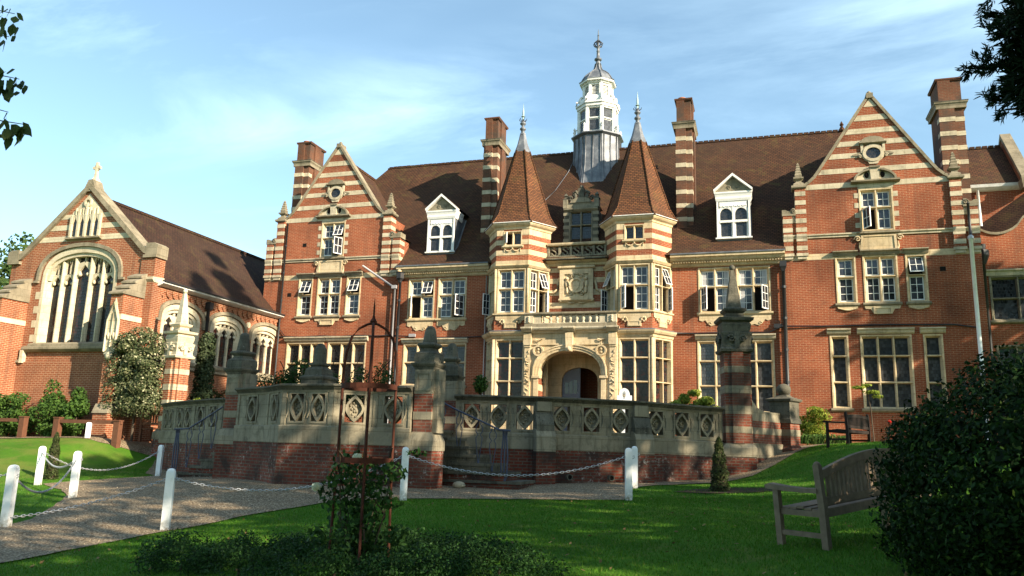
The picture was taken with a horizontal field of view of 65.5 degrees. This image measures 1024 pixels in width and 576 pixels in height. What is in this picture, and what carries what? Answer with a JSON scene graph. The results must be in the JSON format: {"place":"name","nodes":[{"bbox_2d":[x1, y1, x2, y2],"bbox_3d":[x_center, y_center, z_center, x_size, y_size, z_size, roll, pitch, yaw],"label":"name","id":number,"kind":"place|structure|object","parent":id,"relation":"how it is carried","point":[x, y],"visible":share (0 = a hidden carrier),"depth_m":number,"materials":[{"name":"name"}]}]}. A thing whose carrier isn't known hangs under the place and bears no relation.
{"place":"outdoors","nodes":[
{"label":"outdoors","id":0,"kind":"place"},
{"bbox_2d":[27,378,81,436],"bbox_3d":[-17.535,4.751,30.718,1.834,2.512,1.722,-2,-12,17],"label":"green shrub","id":1,"kind":"object","parent":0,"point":[52,403],"visible":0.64,"depth_m":30.29,"materials":[{"name":"green plant"}]},
{"bbox_2d":[0,435,153,455],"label":"gravel drive","id":2,"kind":"structure","parent":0,"point":[143,447],"depth_m":29.27,"materials":[{"name":"beige gravel"}]},
{"bbox_2d":[0,392,37,436],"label":"green shrub","id":3,"kind":"object","parent":2,"relation":"on","point":[12,408],"visible":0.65,"depth_m":30.82,"materials":[{"name":"green plant"}]},
{"bbox_2d":[59,386,90,435],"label":"green shrub","id":4,"kind":"object","parent":2,"relation":"on","point":[76,405],"visible":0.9,"depth_m":29.89,"materials":[{"name":"green plant"}]},
{"bbox_2d":[99,327,166,440],"bbox_3d":[-14.178,3.561,29.883,2.807,4.301,1.416,-2,-12,17],"label":"variegated bush","id":5,"kind":"object","parent":2,"relation":"on","point":[139,380],"visible":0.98,"depth_m":29.62,"materials":[{"name":"green plant"}]},
{"bbox_2d":[0,443,840,562],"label":"gravel path","id":6,"kind":"structure","parent":0,"point":[232,501],"depth_m":16.29,"materials":[{"name":"grey gravel"}]},
{"bbox_2d":[171,406,222,469],"bbox_3d":[-9.219,4.466,23.250,1.612,2.025,0.048,-2,-12,17],"label":"handrail","id":7,"kind":"object","parent":6,"relation":"on","point":[176,447],"visible":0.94,"depth_m":23.31,"materials":[{"name":"black metal"}]},
{"bbox_2d":[800,433,845,443],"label":"strap leaf plant","id":8,"kind":"object","parent":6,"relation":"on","point":[809,439],"visible":0.62,"depth_m":28.57,"materials":[{"name":"green plant"}]},
{"bbox_2d":[852,383,882,440],"bbox_3d":[12.629,4.465,28.230,1.069,2.181,0.431,-2,-12,17],"label":"sapling","id":9,"kind":"object","parent":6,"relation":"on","point":[867,392],"visible":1,"depth_m":28.28,"materials":[{"name":"green plant"}]},
{"bbox_2d":[0,437,1023,575],"bbox_3d":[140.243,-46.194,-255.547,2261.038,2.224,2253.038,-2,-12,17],"label":"lawn","id":10,"kind":"structure","parent":0,"point":[22,453],"depth_m":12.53,"materials":[{"name":"green plant"}]},
{"bbox_2d":[0,465,19,526],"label":"white post","id":11,"kind":"object","parent":10,"relation":"on","point":[10,492],"visible":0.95,"depth_m":13.42,"materials":[{"name":"paint"}]},
{"bbox_2d":[18,459,76,493],"bbox_3d":[-9.123,3.698,15.668,0.049,0.626,4.626,5,-12,-16],"label":"chain","id":12,"kind":"object","parent":11,"relation":"attached to","point":[33,491],"visible":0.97,"depth_m":15.62,"materials":[{"name":"white metal"}]},
{"bbox_2d":[10,478,165,517],"bbox_3d":[-7.163,3.557,13.496,2.682,0.766,0.048,2,-11,-2],"label":"chain","id":13,"kind":"object","parent":11,"relation":"attached to","point":[88,503],"visible":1,"depth_m":13.47,"materials":[{"name":"white metal"}]},
{"bbox_2d":[0,5,31,149],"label":"leafy tree","id":14,"kind":"object","parent":10,"relation":"on","point":[7,135],"visible":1,"depth_m":8.52,"materials":[{"name":"green plant"}]},
{"bbox_2d":[0,231,34,286],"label":"broadleaf tree","id":15,"kind":"object","parent":10,"relation":"on","point":[5,268],"visible":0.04,"depth_m":79.20,"materials":[{"name":"green plant"}]},
{"bbox_2d":[34,446,46,484],"bbox_3d":[-12.661,4.900,21.400,0.195,1.285,0.134,2,-11,0],"label":"white post","id":16,"kind":"object","parent":10,"relation":"on","point":[39,469],"visible":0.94,"depth_m":21.38,"materials":[{"name":"paint"}]},
{"bbox_2d":[43,432,60,479],"bbox_3d":[-13.257,4.884,23.043,0.453,1.446,0.451,10,-14,-35],"label":"slim cypress","id":17,"kind":"object","parent":10,"relation":"on","point":[52,472],"visible":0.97,"depth_m":22.95,"materials":[{"name":"green plant"}]},
{"bbox_2d":[0,416,123,447],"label":"rail fence","id":18,"kind":"object","parent":10,"relation":"on","point":[58,422],"visible":0.85,"depth_m":29.32,"materials":[{"name":"brown wood"}]},
{"bbox_2d":[68,451,82,497],"bbox_3d":[-9.741,4.296,17.797,0.195,1.285,0.134,3,-11,-5],"label":"white post","id":19,"kind":"object","parent":10,"relation":"on","point":[74,479],"visible":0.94,"depth_m":17.77,"materials":[{"name":"paint"}]},
{"bbox_2d":[0,162,284,441],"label":"chapel","id":20,"kind":"structure","parent":10,"relation":"on","point":[96,268],"depth_m":32.95,"materials":[{"name":"brick"}]},
{"bbox_2d":[27,242,124,345],"bbox_3d":[-17.774,0.317,32.702,4.660,4.400,0.500,-2,-12,17],"label":"window","id":21,"kind":"structure","parent":20,"relation":"in","point":[73,308],"depth_m":32.86,"materials":[{"name":"stone"}]},
{"bbox_2d":[155,300,205,367],"bbox_3d":[-13.813,1.879,32.988,0.420,2.730,3.100,-2,-12,17],"label":"window","id":22,"kind":"structure","parent":20,"relation":"in","point":[169,314],"depth_m":32.91,"materials":[{"name":"stone"}]},
{"bbox_2d":[207,312,247,372],"bbox_3d":[-12.928,2.464,35.794,0.420,2.730,3.100,-2,-12,17],"label":"window","id":23,"kind":"structure","parent":20,"relation":"in","point":[227,330],"depth_m":35.94,"materials":[{"name":"stone"}]},
{"bbox_2d":[248,322,277,379],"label":"window","id":24,"kind":"structure","parent":20,"relation":"in","point":[262,338],"depth_m":38.69,"materials":[{"name":"stone"}]},
{"bbox_2d":[155,445,164,475],"bbox_3d":[-10.728,5.438,24.282,0.195,1.285,0.134,2,-11,0],"label":"white post","id":25,"kind":"object","parent":10,"relation":"on","point":[159,462],"visible":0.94,"depth_m":24.27,"materials":[{"name":"paint"}]},
{"bbox_2d":[160,468,177,531],"bbox_3d":[-5.815,3.719,13.518,0.195,1.285,0.134,4,-11,-11],"label":"white post","id":26,"kind":"object","parent":10,"relation":"on","point":[170,481],"visible":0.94,"depth_m":13.48,"materials":[{"name":"paint"}]},
{"bbox_2d":[176,455,401,491],"bbox_3d":[-3.988,3.408,14.777,4.408,0.719,0.049,9,-13,-32],"label":"chain","id":27,"kind":"object","parent":26,"relation":"attached to","point":[285,489],"visible":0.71,"depth_m":14.31,"materials":[{"name":"white metal"}]},
{"bbox_2d":[130,539,238,575],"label":"shrub","id":28,"kind":"object","parent":10,"relation":"on","point":[154,558],"visible":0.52,"depth_m":8.89,"materials":[{"name":"green plant"}]},
{"bbox_2d":[141,528,247,557],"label":"shrub","id":29,"kind":"object","parent":10,"relation":"on","point":[183,540],"visible":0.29,"depth_m":10.18,"materials":[{"name":"green plant"}]},
{"bbox_2d":[176,452,214,476],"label":"stone steps","id":30,"kind":"structure","parent":10,"relation":"on","point":[204,468],"depth_m":23.12,"materials":[{"name":"stone"}]},
{"bbox_2d":[177,540,300,575],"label":"shrub","id":31,"kind":"object","parent":10,"relation":"on","point":[214,554],"visible":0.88,"depth_m":8.67,"materials":[{"name":"green plant"}]},
{"bbox_2d":[192,538,305,569],"bbox_3d":[-3.010,3.183,9.379,1.465,0.489,1.040,-2,-12,17],"label":"shrub","id":32,"kind":"object","parent":10,"relation":"on","point":[252,548],"visible":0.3,"depth_m":9.17,"materials":[{"name":"green plant"}]},
{"bbox_2d":[214,529,309,554],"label":"shrub","id":33,"kind":"object","parent":10,"relation":"on","point":[247,540],"visible":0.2,"depth_m":10.18,"materials":[{"name":"green plant"}]},
{"bbox_2d":[262,522,340,555],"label":"shrub","id":34,"kind":"object","parent":10,"relation":"on","point":[276,538],"visible":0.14,"depth_m":10.13,"materials":[{"name":"green plant"}]},
{"bbox_2d":[267,532,390,569],"bbox_3d":[-2.184,3.104,9.249,1.517,0.529,1.162,-2,-12,17],"label":"shrub","id":35,"kind":"object","parent":10,"relation":"on","point":[306,547],"visible":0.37,"depth_m":9.14,"materials":[{"name":"green plant"}]},
{"bbox_2d":[261,543,400,575],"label":"shrub","id":36,"kind":"object","parent":10,"relation":"on","point":[345,565],"visible":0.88,"depth_m":8.13,"materials":[{"name":"green plant"}]},
{"bbox_2d":[328,301,397,564],"bbox_3d":[-1.693,1.696,9.267,0.652,3.200,0.652,-2,-12,17],"label":"garden obelisk","id":37,"kind":"object","parent":10,"relation":"on","point":[369,387],"visible":0.96,"depth_m":9.14,"materials":[{"name":"metal"}]},
{"bbox_2d":[306,437,426,562],"bbox_3d":[-1.687,2.461,9.002,1.237,1.504,0.882,-9,-15,42],"label":"climbing rose","id":38,"kind":"object","parent":10,"relation":"on","point":[345,522],"visible":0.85,"depth_m":8.98,"materials":[{"name":"green plant"}]},
{"bbox_2d":[337,522,435,552],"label":"shrub","id":39,"kind":"object","parent":10,"relation":"on","point":[417,533],"visible":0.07,"depth_m":10.13,"materials":[{"name":"green plant"}]},
{"bbox_2d":[399,447,410,500],"bbox_3d":[-2.123,3.829,15.902,0.195,1.285,0.134,4,-11,-11],"label":"white post","id":40,"kind":"object","parent":10,"relation":"on","point":[403,482],"visible":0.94,"depth_m":15.86,"materials":[{"name":"paint"}]},
{"bbox_2d":[409,456,623,476],"bbox_3d":[0.105,3.546,16.017,4.537,0.493,0.049,2,-11,-1],"label":"chain","id":41,"kind":"object","parent":40,"relation":"hanging from","point":[606,462],"visible":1,"depth_m":15.97,"materials":[{"name":"white metal"}]},
{"bbox_2d":[371,536,466,573],"bbox_3d":[-1.132,3.004,8.799,1.047,0.500,1.400,7,-12,-25],"label":"shrub","id":42,"kind":"object","parent":10,"relation":"on","point":[426,561],"visible":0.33,"depth_m":8.54,"materials":[{"name":"green plant"}]},
{"bbox_2d":[356,543,485,575],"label":"shrub","id":43,"kind":"object","parent":10,"relation":"on","point":[405,568],"visible":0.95,"depth_m":7.91,"materials":[{"name":"green plant"}]},
{"bbox_2d":[379,523,471,554],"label":"shrub","id":44,"kind":"object","parent":10,"relation":"on","point":[417,537],"visible":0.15,"depth_m":9.65,"materials":[{"name":"green plant"}]},
{"bbox_2d":[407,531,511,562],"bbox_3d":[-0.632,3.080,9.211,1.043,0.509,1.215,11,-15,-40],"label":"shrub","id":45,"kind":"object","parent":10,"relation":"on","point":[437,539],"visible":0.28,"depth_m":9.19,"materials":[{"name":"green plant"}]},
{"bbox_2d":[29,494,907,575],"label":"fallen leaves","id":46,"kind":"object","parent":10,"relation":"on","point":[600,560],"visible":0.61,"depth_m":11.13,"materials":[{"name":"brown plant"}]},
{"bbox_2d":[151,265,801,488],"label":"terrace wall","id":47,"kind":"structure","parent":10,"relation":"on","point":[281,434],"depth_m":21.33,"materials":[{"name":"stone"}]},
{"bbox_2d":[426,529,539,574],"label":"shrub","id":48,"kind":"object","parent":10,"relation":"on","point":[517,548],"visible":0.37,"depth_m":8.66,"materials":[{"name":"green plant"}]},
{"bbox_2d":[441,430,534,489],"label":"stone steps","id":49,"kind":"structure","parent":10,"relation":"on","point":[462,456],"depth_m":19.53,"materials":[{"name":"stone"}]},
{"bbox_2d":[443,403,510,480],"bbox_3d":[-1.005,3.762,19.649,2.037,1.917,0.094,-3,-12,20],"label":"handrail","id":50,"kind":"object","parent":49,"relation":"on","point":[504,438],"visible":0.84,"depth_m":19.44,"materials":[{"name":"black metal"}]},
{"bbox_2d":[439,535,574,575],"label":"shrub","id":51,"kind":"object","parent":10,"relation":"on","point":[542,569],"visible":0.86,"depth_m":8.07,"materials":[{"name":"green plant"}]},
{"bbox_2d":[625,448,634,500],"bbox_3d":[2.377,3.869,16.018,0.195,1.285,0.134,2,-11,0],"label":"white post","id":52,"kind":"object","parent":10,"relation":"on","point":[628,472],"visible":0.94,"depth_m":15.98,"materials":[{"name":"paint"}]},
{"bbox_2d":[263,30,997,445],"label":"country house","id":53,"kind":"structure","parent":10,"relation":"on","point":[597,262],"depth_m":34.71,"materials":[{"name":"red brick"}]},
{"bbox_2d":[294,278,312,318],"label":"window","id":54,"kind":"structure","parent":53,"relation":"in","point":[305,288],"depth_m":39.55,"materials":[{"name":"stone"}]},
{"bbox_2d":[284,342,323,379],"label":"window","id":55,"kind":"structure","parent":53,"relation":"in","point":[294,351],"depth_m":39.08,"materials":[{"name":"stone"}]},
{"bbox_2d":[313,277,341,318],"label":"window","id":56,"kind":"structure","parent":53,"relation":"in","point":[328,288],"depth_m":39.21,"materials":[{"name":"stone"}]},
{"bbox_2d":[320,221,345,257],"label":"window","id":57,"kind":"structure","parent":53,"relation":"in","point":[333,233],"depth_m":39.76,"materials":[{"name":"stone"}]},
{"bbox_2d":[322,179,349,201],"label":"oval window","id":58,"kind":"structure","parent":53,"relation":"in","point":[335,193],"depth_m":40.09,"materials":[{"name":"stone"}]},
{"bbox_2d":[327,342,365,396],"bbox_3d":[-7.945,4.246,38.063,2.190,3.340,0.380,-2,-12,17],"label":"window","id":59,"kind":"structure","parent":53,"relation":"in","point":[336,350],"depth_m":38.25,"materials":[{"name":"stone"}]},
{"bbox_2d":[342,276,360,317],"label":"window","id":60,"kind":"structure","parent":53,"relation":"in","point":[353,285],"depth_m":38.76,"materials":[{"name":"stone"}]},
{"bbox_2d":[399,344,420,386],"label":"window","id":61,"kind":"structure","parent":53,"relation":"in","point":[409,350],"depth_m":37.35,"materials":[{"name":"stone"}]},
{"bbox_2d":[405,278,434,321],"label":"window","id":62,"kind":"structure","parent":53,"relation":"in","point":[421,292],"depth_m":37.78,"materials":[{"name":"stone"}]},
{"bbox_2d":[435,277,466,321],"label":"window","id":63,"kind":"structure","parent":53,"relation":"in","point":[452,291],"depth_m":37.35,"materials":[{"name":"stone"}]},
{"bbox_2d":[438,343,466,388],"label":"window","id":64,"kind":"structure","parent":53,"relation":"in","point":[461,347],"depth_m":36.73,"materials":[{"name":"stone"}]},
{"bbox_2d":[482,270,497,315],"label":"window","id":65,"kind":"structure","parent":53,"relation":"in","point":[488,299],"depth_m":36.30,"materials":[{"name":"stone"}]},
{"bbox_2d":[485,340,495,394],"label":"window","id":66,"kind":"structure","parent":53,"relation":"in","point":[489,344],"depth_m":35.72,"materials":[{"name":"stone"}]},
{"bbox_2d":[493,339,523,412],"bbox_3d":[-0.098,3.864,34.640,1.310,3.250,0.305,-2,-12,17],"label":"window","id":67,"kind":"structure","parent":53,"relation":"in","point":[509,353],"depth_m":34.72,"materials":[{"name":"stone"}]},
{"bbox_2d":[496,268,525,313],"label":"window","id":68,"kind":"structure","parent":53,"relation":"in","point":[511,283],"depth_m":35.38,"materials":[{"name":"stone"}]},
{"bbox_2d":[501,230,522,248],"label":"window","id":69,"kind":"structure","parent":53,"relation":"in","point":[513,239],"depth_m":35.80,"materials":[{"name":"stone"}]},
{"bbox_2d":[529,268,548,311],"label":"window","id":70,"kind":"structure","parent":53,"relation":"in","point":[538,282],"depth_m":35.55,"materials":[{"name":"stone"}]},
{"bbox_2d":[562,368,580,430],"bbox_3d":[2.638,5.170,35.528,0.820,3.190,0.080,-2,-12,17],"label":"door","id":71,"kind":"structure","parent":53,"relation":"in","point":[571,384],"depth_m":35.67,"materials":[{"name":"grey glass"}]},
{"bbox_2d":[569,210,592,241],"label":"window","id":72,"kind":"structure","parent":53,"relation":"in","point":[580,222],"depth_m":36.89,"materials":[{"name":"glass"}]},
{"bbox_2d":[601,265,614,310],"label":"window","id":73,"kind":"structure","parent":53,"relation":"in","point":[607,295],"depth_m":34.64,"materials":[{"name":"stone"}]},
{"bbox_2d":[622,224,645,242],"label":"window","id":74,"kind":"structure","parent":53,"relation":"in","point":[633,232],"depth_m":34.22,"materials":[{"name":"stone"}]},
{"bbox_2d":[619,263,649,310],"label":"window","id":75,"kind":"structure","parent":53,"relation":"in","point":[634,279],"depth_m":33.77,"materials":[{"name":"stone"}]},
{"bbox_2d":[619,337,650,413],"bbox_3d":[5.098,3.693,33.037,1.310,3.250,0.305,-2,-12,17],"label":"window","id":76,"kind":"structure","parent":53,"relation":"in","point":[634,353],"depth_m":33.11,"materials":[{"name":"stone"}]},
{"bbox_2d":[654,338,671,412],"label":"window","id":77,"kind":"structure","parent":53,"relation":"in","point":[662,347],"depth_m":33.34,"materials":[{"name":"stone"}]},
{"bbox_2d":[654,263,672,312],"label":"window","id":78,"kind":"structure","parent":53,"relation":"in","point":[663,291],"depth_m":33.94,"materials":[{"name":"stone"}]},
{"bbox_2d":[697,340,720,406],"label":"window","id":79,"kind":"structure","parent":53,"relation":"in","point":[709,385],"depth_m":33.28,"materials":[{"name":"stone"}]},
{"bbox_2d":[697,267,729,315],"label":"window","id":80,"kind":"structure","parent":53,"relation":"in","point":[711,295],"depth_m":33.83,"materials":[{"name":"stone"}]},
{"bbox_2d":[736,265,773,314],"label":"window","id":81,"kind":"structure","parent":53,"relation":"in","point":[760,293],"depth_m":33.36,"materials":[{"name":"stone"}]},
{"bbox_2d":[750,340,775,411],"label":"window","id":82,"kind":"structure","parent":53,"relation":"in","point":[763,384],"depth_m":32.62,"materials":[{"name":"stone"}]},
{"bbox_2d":[829,335,853,411],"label":"window","id":83,"kind":"structure","parent":53,"relation":"in","point":[839,345],"depth_m":31.63,"materials":[{"name":"stone"}]},
{"bbox_2d":[835,256,859,306],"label":"window","id":84,"kind":"structure","parent":53,"relation":"in","point":[846,280],"depth_m":32.23,"materials":[{"name":"stone"}]},
{"bbox_2d":[853,136,893,163],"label":"oval window","id":85,"kind":"structure","parent":53,"relation":"in","point":[872,153],"depth_m":32.78,"materials":[{"name":"stone"}]},
{"bbox_2d":[858,187,894,230],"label":"window","id":86,"kind":"structure","parent":53,"relation":"in","point":[876,205],"depth_m":32.40,"materials":[{"name":"stone"}]},
{"bbox_2d":[862,254,902,305],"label":"window","id":87,"kind":"structure","parent":53,"relation":"in","point":[880,272],"depth_m":31.87,"materials":[{"name":"stone"}]},
{"bbox_2d":[860,334,918,412],"bbox_3d":[14.672,3.339,31.121,2.000,3.030,0.380,-2,-12,17],"label":"window","id":88,"kind":"structure","parent":53,"relation":"in","point":[887,364],"depth_m":31.15,"materials":[{"name":"stone"}]},
{"bbox_2d":[905,253,931,304],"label":"window","id":89,"kind":"structure","parent":53,"relation":"in","point":[916,266],"depth_m":31.44,"materials":[{"name":"stone"}]},
{"bbox_2d":[923,334,950,412],"bbox_3d":[16.272,3.286,30.628,0.830,3.030,0.380,-2,-12,17],"label":"window","id":90,"kind":"structure","parent":53,"relation":"in","point":[934,357],"depth_m":30.72,"materials":[{"name":"stone"}]},
{"bbox_2d":[631,446,639,487],"bbox_3d":[2.931,4.397,18.845,0.195,1.285,0.134,2,-11,0],"label":"white post","id":91,"kind":"object","parent":10,"relation":"on","point":[635,453],"visible":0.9,"depth_m":18.81,"materials":[{"name":"paint"}]},
{"bbox_2d":[675,488,771,492],"bbox_3d":[4.707,4.360,17.199,2.358,0.160,1.172,-2,-12,17],"label":"soil patch","id":92,"kind":"object","parent":10,"relation":"on","point":[742,490],"visible":0.79,"depth_m":17.08,"materials":[{"name":"brown soil"}]},
{"bbox_2d":[709,437,730,490],"bbox_3d":[4.507,3.865,17.332,0.494,1.285,0.486,-2,-12,17],"label":"slim cypress","id":93,"kind":"object","parent":92,"relation":"on","point":[719,471],"visible":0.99,"depth_m":17.22,"materials":[{"name":"green plant"}]},
{"bbox_2d":[799,406,832,444],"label":"flowering bush","id":94,"kind":"object","parent":10,"relation":"on","point":[814,416],"visible":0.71,"depth_m":29.80,"materials":[{"name":"green plant"}]},
{"bbox_2d":[822,411,870,447],"bbox_3d":[9.956,4.333,23.651,0.740,1.240,1.800,-9,-15,42],"label":"garden bench","id":95,"kind":"object","parent":10,"relation":"on","point":[853,421],"visible":0.98,"depth_m":23.24,"materials":[{"name":"brown wood"}]},
{"bbox_2d":[764,448,930,550],"bbox_3d":[4.067,2.572,9.504,2.300,1.290,0.740,3,-10,-36],"label":"garden bench","id":96,"kind":"object","parent":10,"relation":"on","point":[848,480],"visible":0.6,"depth_m":8.93,"materials":[{"name":"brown wood"}]},
{"bbox_2d":[864,342,1023,575],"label":"laurel bush","id":97,"kind":"object","parent":10,"relation":"on","point":[990,524],"visible":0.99,"depth_m":6.78,"materials":[{"name":"green plant"}]},
{"bbox_2d":[966,202,988,439],"bbox_3d":[17.602,1.268,30.083,0.220,9.450,0.210,-2,-12,17],"label":"white pole","id":98,"kind":"object","parent":10,"relation":"on","point":[970,237],"visible":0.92,"depth_m":30.28,"materials":[{"name":"metal"}]},
{"bbox_2d":[955,0,1023,122],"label":"conifer","id":99,"kind":"object","parent":10,"relation":"on","point":[1008,24],"visible":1,"depth_m":8.45,"materials":[{"name":"green plant"}]},
{"bbox_2d":[967,134,1023,442],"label":"annex","id":100,"kind":"object","parent":10,"relation":"on","point":[996,172],"visible":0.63,"depth_m":31.72,"materials":[{"name":"red brick"}]},
{"bbox_2d":[986,268,1023,323],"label":"window","id":101,"kind":"structure","parent":100,"relation":"in","point":[1006,286],"depth_m":31.32,"materials":[{"name":"glass"}]},
{"bbox_2d":[996,345,1023,416],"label":"window","id":102,"kind":"structure","parent":100,"relation":"in","point":[1002,348],"depth_m":30.93,"materials":[{"name":"glass"}]},
{"bbox_2d":[0,0,1023,277],"label":"sky","id":103,"kind":"structure","parent":0,"point":[194,114],"materials":[{"name":"blue"}]},
{"label":"terrace floor","id":104,"kind":"structure","parent":0,"visible":0},
{"bbox_2d":[138,412,158,441],"bbox_3d":[-13.246,5.204,29.855,1.180,1.120,0.630,-2,-12,17],"label":"wooden bench","id":105,"kind":"object","parent":104,"relation":"on","point":[141,428],"visible":0.5,"depth_m":29.70,"materials":[{"name":"brown wood"}]},
{"bbox_2d":[190,332,216,399],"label":"ivy column","id":106,"kind":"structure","parent":104,"relation":"on","point":[203,386],"depth_m":30.96,"materials":[{"name":"green plant"}]},
{"bbox_2d":[257,352,394,421],"bbox_3d":[-5.592,2.970,23.141,4.543,2.208,1.346,-2,-12,17],"label":"feathery shrub","id":107,"kind":"object","parent":104,"relation":"on","point":[290,378],"visible":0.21,"depth_m":23.19,"materials":[{"name":"green plant"}]},
{"bbox_2d":[472,374,488,427],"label":"potted bush","id":108,"kind":"object","parent":104,"relation":"on","point":[479,386],"visible":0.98,"depth_m":22.38,"materials":[{"name":"green plant"}]},
{"bbox_2d":[617,388,631,432],"bbox_3d":[4.450,5.029,31.541,0.580,2.110,0.107,-2,-12,17],"label":"notice board","id":109,"kind":"object","parent":104,"relation":"on","point":[624,394],"visible":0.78,"depth_m":31.65,"materials":[{"name":"white paint"}]},
{"bbox_2d":[669,389,718,414],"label":"golden shrub","id":110,"kind":"object","parent":104,"relation":"on","point":[683,398],"visible":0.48,"depth_m":24.76,"materials":[{"name":"green plant"}]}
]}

